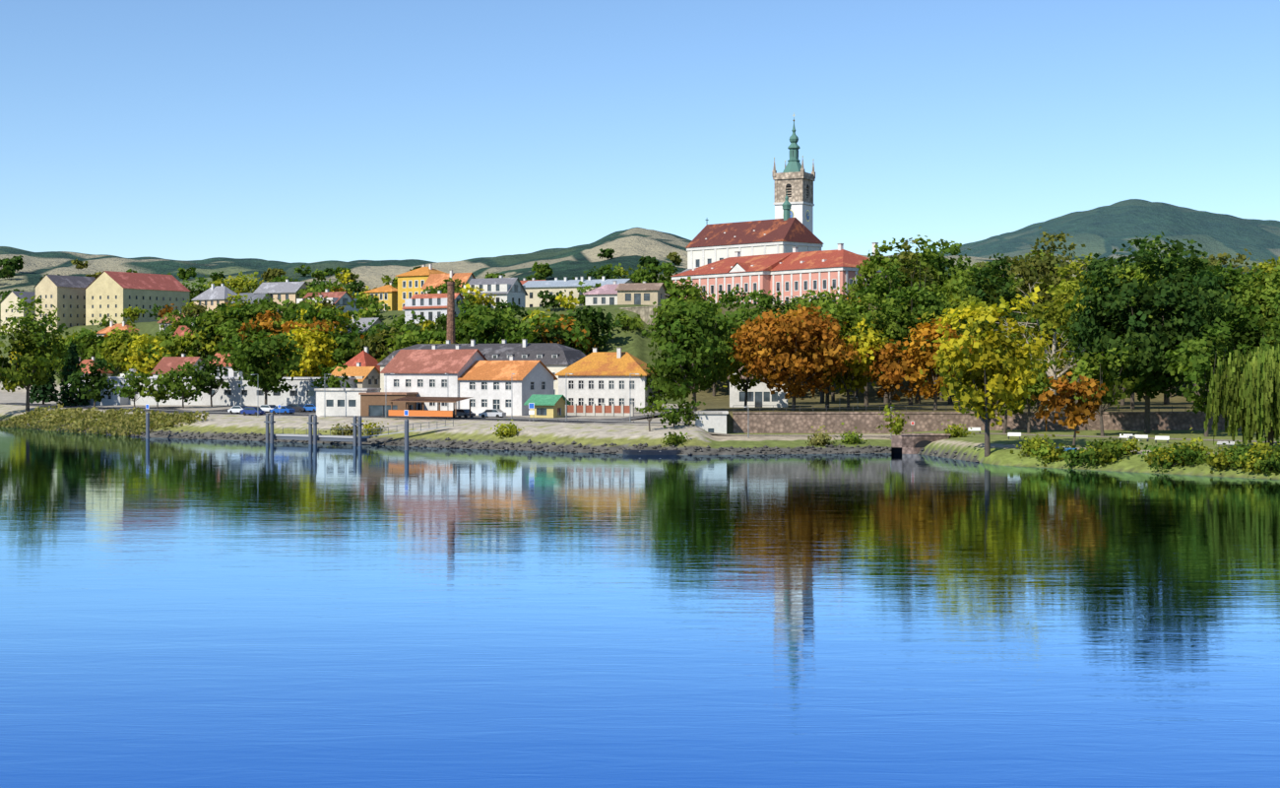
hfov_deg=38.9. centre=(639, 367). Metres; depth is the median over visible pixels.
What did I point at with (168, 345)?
tree
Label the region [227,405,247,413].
car
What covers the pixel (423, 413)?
terrace canopy
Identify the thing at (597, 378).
house
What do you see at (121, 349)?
tree
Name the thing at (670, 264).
tree
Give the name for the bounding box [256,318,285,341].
tree
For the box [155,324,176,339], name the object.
tree
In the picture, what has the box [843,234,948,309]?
tree
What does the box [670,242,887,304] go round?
bishops residence
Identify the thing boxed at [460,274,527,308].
slope house
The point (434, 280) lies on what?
slope house
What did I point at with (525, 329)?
tree
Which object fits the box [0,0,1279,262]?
sky
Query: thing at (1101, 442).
bush
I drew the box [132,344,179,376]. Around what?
tree
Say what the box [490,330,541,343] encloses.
tree
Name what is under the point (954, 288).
tree
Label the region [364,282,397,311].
yellow villa wing
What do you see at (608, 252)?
tree
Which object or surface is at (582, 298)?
tree
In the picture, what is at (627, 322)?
tree
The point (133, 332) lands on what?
tree
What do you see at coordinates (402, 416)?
quay kerb
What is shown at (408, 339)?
tree
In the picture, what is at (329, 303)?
tree
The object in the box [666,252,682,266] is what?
tree
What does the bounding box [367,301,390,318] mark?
tree
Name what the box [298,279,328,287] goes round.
tree
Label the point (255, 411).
car
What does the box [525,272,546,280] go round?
tree
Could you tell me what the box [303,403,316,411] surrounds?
car
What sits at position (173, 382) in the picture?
tree
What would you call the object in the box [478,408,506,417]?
car
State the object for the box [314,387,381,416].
white shed
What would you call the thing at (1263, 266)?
tree
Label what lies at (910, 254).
tree
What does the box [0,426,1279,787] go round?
water
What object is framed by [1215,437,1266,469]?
bush
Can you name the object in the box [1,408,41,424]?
bush
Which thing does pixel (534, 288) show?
long pale house
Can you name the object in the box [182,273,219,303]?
tree
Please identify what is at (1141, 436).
park bench
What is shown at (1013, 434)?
park bench
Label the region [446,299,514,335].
tree
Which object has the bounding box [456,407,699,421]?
forecourt paving
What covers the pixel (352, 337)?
tree
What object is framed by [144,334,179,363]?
tree
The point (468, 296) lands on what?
tree
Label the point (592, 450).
rip rap stones
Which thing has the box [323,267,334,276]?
tree
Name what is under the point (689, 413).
tree
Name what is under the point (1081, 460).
bush
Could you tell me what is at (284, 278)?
tree
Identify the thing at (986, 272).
tree
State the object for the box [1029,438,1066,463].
bush
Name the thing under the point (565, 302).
tree
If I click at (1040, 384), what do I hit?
tree
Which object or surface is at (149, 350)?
tree
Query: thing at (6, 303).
apartment building
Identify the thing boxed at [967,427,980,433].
park bench
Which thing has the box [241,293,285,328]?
tree
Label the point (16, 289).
tree
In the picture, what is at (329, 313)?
tree
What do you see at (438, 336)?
tree
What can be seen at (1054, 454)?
bush
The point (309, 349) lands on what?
tree
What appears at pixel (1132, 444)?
bush
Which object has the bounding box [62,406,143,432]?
bush
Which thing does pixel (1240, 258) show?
tree
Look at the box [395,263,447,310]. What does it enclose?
yellow villa
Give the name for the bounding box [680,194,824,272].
cathedral
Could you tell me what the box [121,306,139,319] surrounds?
tree
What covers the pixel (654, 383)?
tree
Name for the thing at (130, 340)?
tree
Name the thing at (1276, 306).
tree
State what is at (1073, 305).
tree
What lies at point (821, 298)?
tree
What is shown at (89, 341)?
tree
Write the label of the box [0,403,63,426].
bush
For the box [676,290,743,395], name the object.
tree
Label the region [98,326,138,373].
tree
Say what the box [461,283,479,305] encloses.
tree
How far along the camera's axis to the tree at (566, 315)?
404.74 m
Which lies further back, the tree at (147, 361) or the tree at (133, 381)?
the tree at (147, 361)
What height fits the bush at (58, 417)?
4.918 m
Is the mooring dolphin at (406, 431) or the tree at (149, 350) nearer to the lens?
the mooring dolphin at (406, 431)
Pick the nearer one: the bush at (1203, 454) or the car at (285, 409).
the bush at (1203, 454)
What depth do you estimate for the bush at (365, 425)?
285.35 m
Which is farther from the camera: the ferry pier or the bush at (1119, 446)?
the ferry pier
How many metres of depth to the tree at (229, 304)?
521.20 m
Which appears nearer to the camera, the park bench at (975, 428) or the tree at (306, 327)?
the park bench at (975, 428)
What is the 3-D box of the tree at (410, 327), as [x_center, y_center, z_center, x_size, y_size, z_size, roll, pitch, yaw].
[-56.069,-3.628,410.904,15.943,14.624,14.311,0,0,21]
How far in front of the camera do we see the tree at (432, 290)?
492.71 m
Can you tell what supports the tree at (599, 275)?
on the terrain
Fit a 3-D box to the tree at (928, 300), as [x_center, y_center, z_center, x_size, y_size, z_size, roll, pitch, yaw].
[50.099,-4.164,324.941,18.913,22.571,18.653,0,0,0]
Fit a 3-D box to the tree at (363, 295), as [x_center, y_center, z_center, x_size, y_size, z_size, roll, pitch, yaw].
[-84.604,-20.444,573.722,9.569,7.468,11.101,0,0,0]
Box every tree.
[0,257,18,272]
[0,264,15,278]
[0,288,24,296]
[0,292,70,411]
[0,324,20,392]
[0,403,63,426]
[1,290,13,300]
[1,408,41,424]
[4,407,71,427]
[8,343,26,376]
[10,255,25,272]
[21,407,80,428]
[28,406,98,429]
[29,323,59,404]
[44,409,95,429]
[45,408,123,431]
[51,348,72,385]
[56,342,89,405]
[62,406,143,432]
[63,334,87,354]
[64,355,121,406]
[65,338,93,359]
[67,325,110,361]
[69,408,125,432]
[70,258,90,268]
[81,338,120,371]
[85,270,102,278]
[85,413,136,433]
[89,314,117,327]
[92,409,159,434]
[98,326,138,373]
[99,324,147,370]
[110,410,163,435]
[111,333,151,349]
[113,367,154,407]
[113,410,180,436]
[116,326,146,337]
[120,306,139,318]
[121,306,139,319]
[121,319,135,326]
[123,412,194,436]
[124,307,146,322]
[124,332,178,376]
[124,334,168,357]
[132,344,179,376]
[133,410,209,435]
[137,367,174,408]
[140,345,166,371]
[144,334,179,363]
[145,303,171,320]
[152,361,204,408]
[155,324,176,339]
[155,331,207,362]
[156,312,173,328]
[157,303,177,318]
[165,309,182,316]
[167,314,183,332]
[169,309,192,327]
[170,328,225,359]
[175,313,195,325]
[176,266,196,280]
[180,298,195,313]
[180,303,230,358]
[181,300,207,319]
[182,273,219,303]
[182,304,206,316]
[189,354,231,406]
[191,296,255,352]
[202,270,263,294]
[207,320,272,376]
[209,271,225,280]
[214,304,274,344]
[216,301,235,309]
[221,293,260,317]
[224,328,306,404]
[231,310,288,352]
[240,320,281,340]
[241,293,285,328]
[251,296,280,304]
[256,302,283,316]
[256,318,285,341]
[260,267,286,280]
[267,324,338,377]
[268,274,298,282]
[269,316,338,376]
[272,298,311,325]
[277,319,334,351]
[282,300,323,322]
[288,310,325,324]
[290,302,361,337]
[293,264,312,276]
[295,292,322,313]
[296,282,315,297]
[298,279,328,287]
[300,306,366,347]
[304,323,340,373]
[310,332,370,376]
[310,360,358,387]
[311,268,327,280]
[312,277,343,292]
[316,296,346,320]
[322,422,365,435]
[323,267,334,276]
[334,265,352,278]
[336,269,352,290]
[338,271,359,284]
[338,325,391,358]
[340,279,366,296]
[341,287,358,300]
[345,326,369,356]
[346,294,379,313]
[350,326,412,361]
[353,308,376,318]
[353,319,426,353]
[358,285,373,308]
[359,293,378,308]
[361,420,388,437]
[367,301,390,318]
[376,321,424,333]
[376,326,428,362]
[381,274,397,286]
[385,310,437,340]
[388,321,433,345]
[408,328,458,346]
[416,319,435,331]
[416,338,468,343]
[422,282,458,294]
[424,321,447,343]
[426,277,462,290]
[432,313,447,329]
[443,304,524,343]
[446,278,468,297]
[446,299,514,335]
[455,308,506,343]
[456,290,477,311]
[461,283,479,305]
[465,303,512,316]
[468,288,496,306]
[477,298,538,335]
[484,271,506,278]
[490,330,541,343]
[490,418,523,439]
[508,317,533,334]
[510,320,530,343]
[515,309,590,354]
[521,308,550,327]
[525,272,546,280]
[530,261,553,277]
[532,315,567,331]
[533,314,598,355]
[533,323,575,348]
[537,289,566,311]
[553,290,580,310]
[559,310,584,325]
[565,316,608,352]
[568,305,623,355]
[573,280,601,305]
[577,336,601,352]
[583,265,616,279]
[595,262,623,278]
[596,248,615,259]
[613,265,634,278]
[613,310,644,332]
[627,262,678,294]
[635,399,670,431]
[638,255,659,268]
[640,297,739,417]
[640,363,674,410]
[647,276,735,350]
[657,405,687,428]
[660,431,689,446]
[661,261,673,277]
[661,276,706,300]
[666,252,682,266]
[673,399,705,426]
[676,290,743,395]
[706,284,800,367]
[715,335,763,408]
[726,302,869,410]
[782,283,862,402]
[784,298,878,408]
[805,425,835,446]
[811,315,888,409]
[823,292,920,406]
[831,301,868,401]
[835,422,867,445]
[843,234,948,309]
[846,294,881,397]
[853,259,923,403]
[862,338,923,410]
[871,281,965,404]
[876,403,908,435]
[889,237,941,403]
[901,238,975,303]
[901,318,975,410]
[916,278,998,403]
[918,285,1051,456]
[920,316,946,400]
[921,294,1001,408]
[932,260,1025,317]
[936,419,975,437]
[960,253,1023,350]
[965,255,1056,318]
[979,348,1030,433]
[995,278,1087,411]
[998,311,1062,399]
[1000,319,1050,369]
[1010,226,1091,308]
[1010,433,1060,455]
[1014,338,1058,433]
[1015,315,1071,378]
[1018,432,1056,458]
[1019,249,1061,289]
[1023,330,1082,408]
[1029,371,1108,445]
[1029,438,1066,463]
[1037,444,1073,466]
[1041,252,1100,403]
[1045,282,1096,304]
[1056,288,1136,388]
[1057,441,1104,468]
[1060,231,1237,433]
[1066,343,1141,436]
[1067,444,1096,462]
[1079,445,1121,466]
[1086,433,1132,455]
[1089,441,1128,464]
[1096,258,1154,292]
[1099,315,1160,408]
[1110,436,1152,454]
[1120,304,1168,404]
[1125,240,1191,404]
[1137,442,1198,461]
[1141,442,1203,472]
[1142,257,1192,285]
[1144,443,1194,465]
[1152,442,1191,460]
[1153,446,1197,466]
[1159,317,1249,436]
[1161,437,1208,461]
[1164,251,1226,401]
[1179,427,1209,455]
[1180,260,1270,350]
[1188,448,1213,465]
[1189,248,1275,284]
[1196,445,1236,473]
[1204,301,1279,369]
[1204,343,1279,447]
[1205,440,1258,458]
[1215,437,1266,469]
[1225,264,1279,350]
[1229,265,1277,288]
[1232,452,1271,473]
[1241,255,1279,289]
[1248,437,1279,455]
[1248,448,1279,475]
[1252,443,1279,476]
[1264,293,1279,353]
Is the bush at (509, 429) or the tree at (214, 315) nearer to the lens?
the bush at (509, 429)
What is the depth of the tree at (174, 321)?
527.58 m
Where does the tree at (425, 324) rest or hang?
on the terrain
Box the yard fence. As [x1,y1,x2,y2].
[565,403,634,416]
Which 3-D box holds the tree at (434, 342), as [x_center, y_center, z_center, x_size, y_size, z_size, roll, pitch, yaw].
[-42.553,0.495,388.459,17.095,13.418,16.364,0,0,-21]
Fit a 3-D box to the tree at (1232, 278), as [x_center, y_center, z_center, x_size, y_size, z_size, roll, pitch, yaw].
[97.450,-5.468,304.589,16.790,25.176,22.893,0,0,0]
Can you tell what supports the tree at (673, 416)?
on the terrain
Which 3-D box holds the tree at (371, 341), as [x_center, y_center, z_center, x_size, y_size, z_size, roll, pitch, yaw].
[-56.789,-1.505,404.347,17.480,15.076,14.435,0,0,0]
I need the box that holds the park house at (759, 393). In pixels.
[727,366,790,407]
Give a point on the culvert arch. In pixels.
(908, 443)
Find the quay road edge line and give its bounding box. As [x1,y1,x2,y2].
[14,403,666,425]
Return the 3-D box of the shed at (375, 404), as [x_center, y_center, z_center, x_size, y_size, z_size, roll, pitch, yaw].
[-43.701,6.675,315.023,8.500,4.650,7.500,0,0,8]
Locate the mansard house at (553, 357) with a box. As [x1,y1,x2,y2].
[377,338,586,394]
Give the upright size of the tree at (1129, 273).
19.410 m
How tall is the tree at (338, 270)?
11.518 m
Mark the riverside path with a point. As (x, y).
(931, 432)
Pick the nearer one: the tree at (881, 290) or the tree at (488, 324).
the tree at (881, 290)
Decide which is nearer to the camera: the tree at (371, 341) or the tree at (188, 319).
the tree at (371, 341)
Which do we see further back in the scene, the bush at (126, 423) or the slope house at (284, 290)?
the slope house at (284, 290)
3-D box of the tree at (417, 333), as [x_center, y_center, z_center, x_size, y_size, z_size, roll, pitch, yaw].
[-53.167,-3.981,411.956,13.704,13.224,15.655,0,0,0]
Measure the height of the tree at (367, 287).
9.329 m
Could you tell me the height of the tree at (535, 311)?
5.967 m
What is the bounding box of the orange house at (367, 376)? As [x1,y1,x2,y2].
[329,362,380,391]
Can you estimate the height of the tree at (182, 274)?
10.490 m
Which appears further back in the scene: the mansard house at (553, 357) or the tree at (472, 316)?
the tree at (472, 316)
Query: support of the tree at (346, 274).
on the terrain
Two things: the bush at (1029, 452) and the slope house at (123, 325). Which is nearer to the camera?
the bush at (1029, 452)
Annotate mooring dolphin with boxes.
[145,403,149,438]
[404,409,408,449]
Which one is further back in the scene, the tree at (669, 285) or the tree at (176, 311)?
the tree at (176, 311)
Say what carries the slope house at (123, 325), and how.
on the terrain
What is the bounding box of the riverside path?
[707,432,1279,442]
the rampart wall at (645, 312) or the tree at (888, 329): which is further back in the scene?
the rampart wall at (645, 312)
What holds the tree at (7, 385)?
on the terrain
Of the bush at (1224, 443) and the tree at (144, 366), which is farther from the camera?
the tree at (144, 366)
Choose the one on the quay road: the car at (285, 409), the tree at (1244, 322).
the car at (285, 409)
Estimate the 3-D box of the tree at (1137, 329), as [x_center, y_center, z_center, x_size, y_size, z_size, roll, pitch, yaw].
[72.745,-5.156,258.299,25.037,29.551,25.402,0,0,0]
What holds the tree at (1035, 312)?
on the terrain
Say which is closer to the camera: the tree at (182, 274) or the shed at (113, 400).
the shed at (113, 400)
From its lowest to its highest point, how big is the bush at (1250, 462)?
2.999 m
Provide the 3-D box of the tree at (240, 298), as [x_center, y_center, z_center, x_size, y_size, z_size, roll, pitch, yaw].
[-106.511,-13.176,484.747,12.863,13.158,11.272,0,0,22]
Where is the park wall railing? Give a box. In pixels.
[733,404,1193,411]
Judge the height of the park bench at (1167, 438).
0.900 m
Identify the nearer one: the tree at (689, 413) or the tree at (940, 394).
the tree at (689, 413)
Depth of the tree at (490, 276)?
1221.42 m
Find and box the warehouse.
[93,376,356,405]
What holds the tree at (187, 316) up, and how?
on the terrain
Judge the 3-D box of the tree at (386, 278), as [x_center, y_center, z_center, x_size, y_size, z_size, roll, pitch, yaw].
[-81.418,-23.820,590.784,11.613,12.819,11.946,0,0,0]
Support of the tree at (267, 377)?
on the terrain
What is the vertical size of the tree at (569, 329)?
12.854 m
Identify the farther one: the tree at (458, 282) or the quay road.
the tree at (458, 282)
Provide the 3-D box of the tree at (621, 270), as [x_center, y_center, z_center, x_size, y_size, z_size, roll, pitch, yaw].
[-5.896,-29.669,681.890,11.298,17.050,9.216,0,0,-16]
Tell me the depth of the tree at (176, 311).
543.38 m
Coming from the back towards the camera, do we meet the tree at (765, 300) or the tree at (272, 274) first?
the tree at (272, 274)
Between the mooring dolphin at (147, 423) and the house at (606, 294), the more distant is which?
the house at (606, 294)
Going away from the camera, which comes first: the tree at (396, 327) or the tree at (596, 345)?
the tree at (596, 345)
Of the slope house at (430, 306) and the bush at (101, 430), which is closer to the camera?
the bush at (101, 430)
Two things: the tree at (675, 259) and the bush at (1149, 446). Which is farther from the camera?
the tree at (675, 259)
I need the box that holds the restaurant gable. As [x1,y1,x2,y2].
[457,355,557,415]
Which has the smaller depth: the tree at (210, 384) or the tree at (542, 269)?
the tree at (210, 384)
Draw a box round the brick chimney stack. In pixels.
[446,281,455,343]
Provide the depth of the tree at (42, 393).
408.71 m
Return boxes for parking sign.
[528,402,534,414]
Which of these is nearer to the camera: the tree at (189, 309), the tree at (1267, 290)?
the tree at (1267, 290)
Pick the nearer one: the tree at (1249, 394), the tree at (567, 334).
the tree at (1249, 394)
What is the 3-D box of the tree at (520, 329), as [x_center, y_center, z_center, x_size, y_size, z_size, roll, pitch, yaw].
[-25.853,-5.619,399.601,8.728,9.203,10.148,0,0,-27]
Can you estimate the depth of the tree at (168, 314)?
540.97 m
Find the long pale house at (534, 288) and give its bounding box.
[522,275,635,307]
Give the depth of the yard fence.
301.76 m
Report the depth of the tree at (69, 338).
563.77 m
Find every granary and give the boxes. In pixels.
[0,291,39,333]
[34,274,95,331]
[84,270,190,324]
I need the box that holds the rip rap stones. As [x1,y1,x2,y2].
[0,418,979,462]
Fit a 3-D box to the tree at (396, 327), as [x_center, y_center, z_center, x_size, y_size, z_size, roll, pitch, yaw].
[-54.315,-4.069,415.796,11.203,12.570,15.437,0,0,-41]
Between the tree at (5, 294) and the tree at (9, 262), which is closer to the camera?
the tree at (5, 294)
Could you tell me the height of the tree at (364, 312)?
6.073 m
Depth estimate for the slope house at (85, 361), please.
508.86 m
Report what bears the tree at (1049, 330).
on the terrain
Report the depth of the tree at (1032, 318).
367.17 m
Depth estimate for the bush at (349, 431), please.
287.45 m
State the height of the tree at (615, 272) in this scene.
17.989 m
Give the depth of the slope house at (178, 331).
506.62 m
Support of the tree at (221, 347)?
on the terrain
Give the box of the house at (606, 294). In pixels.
[582,280,618,305]
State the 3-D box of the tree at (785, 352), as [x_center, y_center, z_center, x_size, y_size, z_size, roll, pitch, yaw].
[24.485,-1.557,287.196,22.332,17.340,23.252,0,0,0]
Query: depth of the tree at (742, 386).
299.71 m
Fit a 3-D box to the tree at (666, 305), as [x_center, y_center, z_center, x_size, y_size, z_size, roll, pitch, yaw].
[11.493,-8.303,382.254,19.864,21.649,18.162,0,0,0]
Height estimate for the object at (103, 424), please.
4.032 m
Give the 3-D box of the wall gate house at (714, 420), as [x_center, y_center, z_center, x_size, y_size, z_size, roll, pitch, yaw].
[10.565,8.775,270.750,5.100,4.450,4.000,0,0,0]
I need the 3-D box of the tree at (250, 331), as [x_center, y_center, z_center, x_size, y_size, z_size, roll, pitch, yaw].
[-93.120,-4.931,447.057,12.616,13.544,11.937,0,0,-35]
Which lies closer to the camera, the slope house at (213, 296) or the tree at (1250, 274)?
the tree at (1250, 274)
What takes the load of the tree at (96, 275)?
on the terrain
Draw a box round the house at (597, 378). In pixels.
[554,347,657,410]
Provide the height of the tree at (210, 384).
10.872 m
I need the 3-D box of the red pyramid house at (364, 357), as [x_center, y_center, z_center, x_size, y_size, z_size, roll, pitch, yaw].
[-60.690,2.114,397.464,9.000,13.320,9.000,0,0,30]
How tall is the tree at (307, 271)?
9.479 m
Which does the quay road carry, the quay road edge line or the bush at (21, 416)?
the quay road edge line
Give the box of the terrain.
[0,198,1279,479]
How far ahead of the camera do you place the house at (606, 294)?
455.02 m
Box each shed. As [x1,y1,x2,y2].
[75,385,128,405]
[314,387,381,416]
[358,391,418,416]
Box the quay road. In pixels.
[0,402,683,425]
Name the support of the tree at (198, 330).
on the terrain
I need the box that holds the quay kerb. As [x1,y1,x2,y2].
[29,402,660,422]
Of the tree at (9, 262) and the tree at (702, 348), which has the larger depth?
the tree at (9, 262)
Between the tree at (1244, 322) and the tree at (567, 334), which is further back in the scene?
the tree at (567, 334)
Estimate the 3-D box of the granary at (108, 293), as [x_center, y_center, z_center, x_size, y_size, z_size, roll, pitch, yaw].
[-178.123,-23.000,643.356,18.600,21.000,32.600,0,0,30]
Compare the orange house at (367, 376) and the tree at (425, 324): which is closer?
the orange house at (367, 376)
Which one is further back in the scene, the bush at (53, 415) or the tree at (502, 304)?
the tree at (502, 304)
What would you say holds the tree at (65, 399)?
on the terrain
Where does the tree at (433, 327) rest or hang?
on the terrain
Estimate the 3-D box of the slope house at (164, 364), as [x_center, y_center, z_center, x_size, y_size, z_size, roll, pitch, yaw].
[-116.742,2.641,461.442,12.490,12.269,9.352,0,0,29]
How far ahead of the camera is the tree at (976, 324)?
297.46 m
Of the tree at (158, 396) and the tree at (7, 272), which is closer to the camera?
the tree at (158, 396)
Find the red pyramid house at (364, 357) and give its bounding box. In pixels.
[343,346,380,372]
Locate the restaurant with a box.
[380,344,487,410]
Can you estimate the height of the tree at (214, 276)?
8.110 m
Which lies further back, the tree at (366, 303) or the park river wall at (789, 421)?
the tree at (366, 303)
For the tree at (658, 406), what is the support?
on the terrain
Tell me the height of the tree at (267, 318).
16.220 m
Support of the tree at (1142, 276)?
on the terrain
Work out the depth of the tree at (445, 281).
499.12 m
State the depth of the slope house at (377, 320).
433.67 m
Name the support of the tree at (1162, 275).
on the terrain
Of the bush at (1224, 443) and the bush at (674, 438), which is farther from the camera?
the bush at (674, 438)
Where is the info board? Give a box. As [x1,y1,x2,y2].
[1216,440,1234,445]
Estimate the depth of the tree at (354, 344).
407.05 m
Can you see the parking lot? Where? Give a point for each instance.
(222, 410)
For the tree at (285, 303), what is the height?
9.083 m
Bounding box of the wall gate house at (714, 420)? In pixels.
[693,410,728,433]
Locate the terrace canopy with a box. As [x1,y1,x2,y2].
[387,396,472,416]
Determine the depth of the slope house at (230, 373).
448.50 m
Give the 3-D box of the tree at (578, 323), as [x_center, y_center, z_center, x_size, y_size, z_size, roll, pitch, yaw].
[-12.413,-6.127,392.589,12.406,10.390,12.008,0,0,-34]
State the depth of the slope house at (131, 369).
486.00 m
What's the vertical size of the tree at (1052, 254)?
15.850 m
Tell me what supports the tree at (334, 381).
on the terrain
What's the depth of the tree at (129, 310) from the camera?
597.22 m
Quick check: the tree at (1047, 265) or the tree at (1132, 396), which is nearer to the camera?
the tree at (1132, 396)
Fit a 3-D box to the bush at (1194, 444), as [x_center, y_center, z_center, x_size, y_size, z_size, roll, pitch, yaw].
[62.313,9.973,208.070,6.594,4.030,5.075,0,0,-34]
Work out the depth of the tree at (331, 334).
415.71 m
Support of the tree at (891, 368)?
on the terrain
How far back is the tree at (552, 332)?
382.56 m
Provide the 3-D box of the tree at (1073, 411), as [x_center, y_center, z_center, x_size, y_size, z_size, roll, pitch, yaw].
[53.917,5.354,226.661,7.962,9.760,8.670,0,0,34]
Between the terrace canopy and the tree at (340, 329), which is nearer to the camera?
the terrace canopy
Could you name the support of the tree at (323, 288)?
on the terrain
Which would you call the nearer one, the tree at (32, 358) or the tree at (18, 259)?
the tree at (32, 358)
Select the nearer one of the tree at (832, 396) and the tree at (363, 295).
the tree at (832, 396)
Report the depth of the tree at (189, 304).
549.37 m
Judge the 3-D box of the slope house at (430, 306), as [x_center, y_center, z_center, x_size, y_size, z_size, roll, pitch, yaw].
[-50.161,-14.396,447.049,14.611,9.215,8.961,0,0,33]
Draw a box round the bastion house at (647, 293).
[614,282,666,305]
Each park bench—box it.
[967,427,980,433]
[1007,432,1021,439]
[1119,433,1132,440]
[1135,434,1148,441]
[1154,435,1169,443]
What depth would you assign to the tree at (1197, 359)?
244.15 m
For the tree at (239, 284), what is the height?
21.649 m
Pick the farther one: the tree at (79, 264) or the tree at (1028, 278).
the tree at (79, 264)
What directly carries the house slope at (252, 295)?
on the terrain
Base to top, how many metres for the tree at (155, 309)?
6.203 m
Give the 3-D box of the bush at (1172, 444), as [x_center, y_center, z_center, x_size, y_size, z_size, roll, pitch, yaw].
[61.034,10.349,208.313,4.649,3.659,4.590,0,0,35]
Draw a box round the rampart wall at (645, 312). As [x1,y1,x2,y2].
[618,305,662,336]
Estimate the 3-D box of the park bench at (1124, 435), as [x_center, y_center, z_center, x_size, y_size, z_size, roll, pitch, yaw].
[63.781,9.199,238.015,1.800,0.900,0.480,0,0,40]
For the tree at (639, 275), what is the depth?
513.59 m
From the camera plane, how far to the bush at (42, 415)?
362.86 m
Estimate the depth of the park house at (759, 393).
312.52 m
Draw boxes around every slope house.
[67,356,113,388]
[96,320,138,336]
[120,368,135,376]
[151,353,205,376]
[172,321,198,337]
[191,283,237,316]
[209,352,244,377]
[253,279,308,312]
[296,288,357,315]
[333,314,386,347]
[401,290,468,323]
[420,269,475,294]
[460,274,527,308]
[519,277,546,284]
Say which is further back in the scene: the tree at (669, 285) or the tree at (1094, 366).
the tree at (669, 285)
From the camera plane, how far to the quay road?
306.63 m
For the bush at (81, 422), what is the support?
on the terrain
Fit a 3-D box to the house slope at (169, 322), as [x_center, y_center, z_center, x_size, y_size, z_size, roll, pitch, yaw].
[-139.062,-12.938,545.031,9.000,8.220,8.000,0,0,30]
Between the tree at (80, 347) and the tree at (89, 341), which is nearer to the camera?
the tree at (89, 341)
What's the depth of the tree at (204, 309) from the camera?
549.89 m
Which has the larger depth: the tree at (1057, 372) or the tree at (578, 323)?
the tree at (578, 323)
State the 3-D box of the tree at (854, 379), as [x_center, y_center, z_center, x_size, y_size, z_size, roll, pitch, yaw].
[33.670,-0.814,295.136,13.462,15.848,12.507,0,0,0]
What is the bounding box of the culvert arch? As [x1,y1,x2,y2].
[891,433,950,453]
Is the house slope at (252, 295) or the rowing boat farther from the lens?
the house slope at (252, 295)
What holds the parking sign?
on the terrain
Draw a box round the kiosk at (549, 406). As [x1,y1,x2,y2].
[523,393,571,417]
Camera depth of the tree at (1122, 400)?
329.67 m
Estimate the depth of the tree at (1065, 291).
401.47 m
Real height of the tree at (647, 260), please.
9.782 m
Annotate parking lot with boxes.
[139,404,316,413]
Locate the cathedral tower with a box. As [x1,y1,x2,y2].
[771,112,815,233]
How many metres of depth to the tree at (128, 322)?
570.02 m
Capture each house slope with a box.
[157,310,191,332]
[231,289,267,315]
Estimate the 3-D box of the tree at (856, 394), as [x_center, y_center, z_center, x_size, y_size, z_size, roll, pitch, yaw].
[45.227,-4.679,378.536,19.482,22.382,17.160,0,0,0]
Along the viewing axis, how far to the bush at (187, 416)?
314.64 m
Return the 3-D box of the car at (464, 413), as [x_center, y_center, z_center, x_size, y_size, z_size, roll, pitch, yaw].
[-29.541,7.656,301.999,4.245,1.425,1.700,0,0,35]
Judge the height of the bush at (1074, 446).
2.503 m
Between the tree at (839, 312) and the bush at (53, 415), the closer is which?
the tree at (839, 312)
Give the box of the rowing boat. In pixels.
[623,448,681,454]
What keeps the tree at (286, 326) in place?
on the terrain
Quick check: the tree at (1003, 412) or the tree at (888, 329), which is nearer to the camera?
the tree at (1003, 412)
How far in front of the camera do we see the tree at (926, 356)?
288.67 m
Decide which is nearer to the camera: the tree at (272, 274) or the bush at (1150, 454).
the bush at (1150, 454)
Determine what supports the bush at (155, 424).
on the terrain
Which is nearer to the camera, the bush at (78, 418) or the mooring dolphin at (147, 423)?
the mooring dolphin at (147, 423)
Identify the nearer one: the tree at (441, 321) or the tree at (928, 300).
the tree at (928, 300)
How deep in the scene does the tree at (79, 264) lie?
1304.08 m
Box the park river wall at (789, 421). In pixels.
[732,411,1241,433]
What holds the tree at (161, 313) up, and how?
on the terrain
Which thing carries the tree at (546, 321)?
on the terrain
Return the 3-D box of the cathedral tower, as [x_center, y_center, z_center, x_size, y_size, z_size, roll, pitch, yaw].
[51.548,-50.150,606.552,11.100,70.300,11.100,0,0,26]
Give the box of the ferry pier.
[263,413,453,446]
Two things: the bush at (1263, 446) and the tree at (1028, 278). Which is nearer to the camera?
the bush at (1263, 446)
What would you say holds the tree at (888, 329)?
on the terrain
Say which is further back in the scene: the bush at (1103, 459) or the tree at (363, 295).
the tree at (363, 295)
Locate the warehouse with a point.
(303, 393)
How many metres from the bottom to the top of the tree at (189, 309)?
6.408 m
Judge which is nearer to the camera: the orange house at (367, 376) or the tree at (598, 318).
the orange house at (367, 376)
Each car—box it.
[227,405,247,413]
[240,406,265,415]
[259,404,275,412]
[269,405,295,413]
[287,403,306,411]
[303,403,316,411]
[452,408,475,417]
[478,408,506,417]

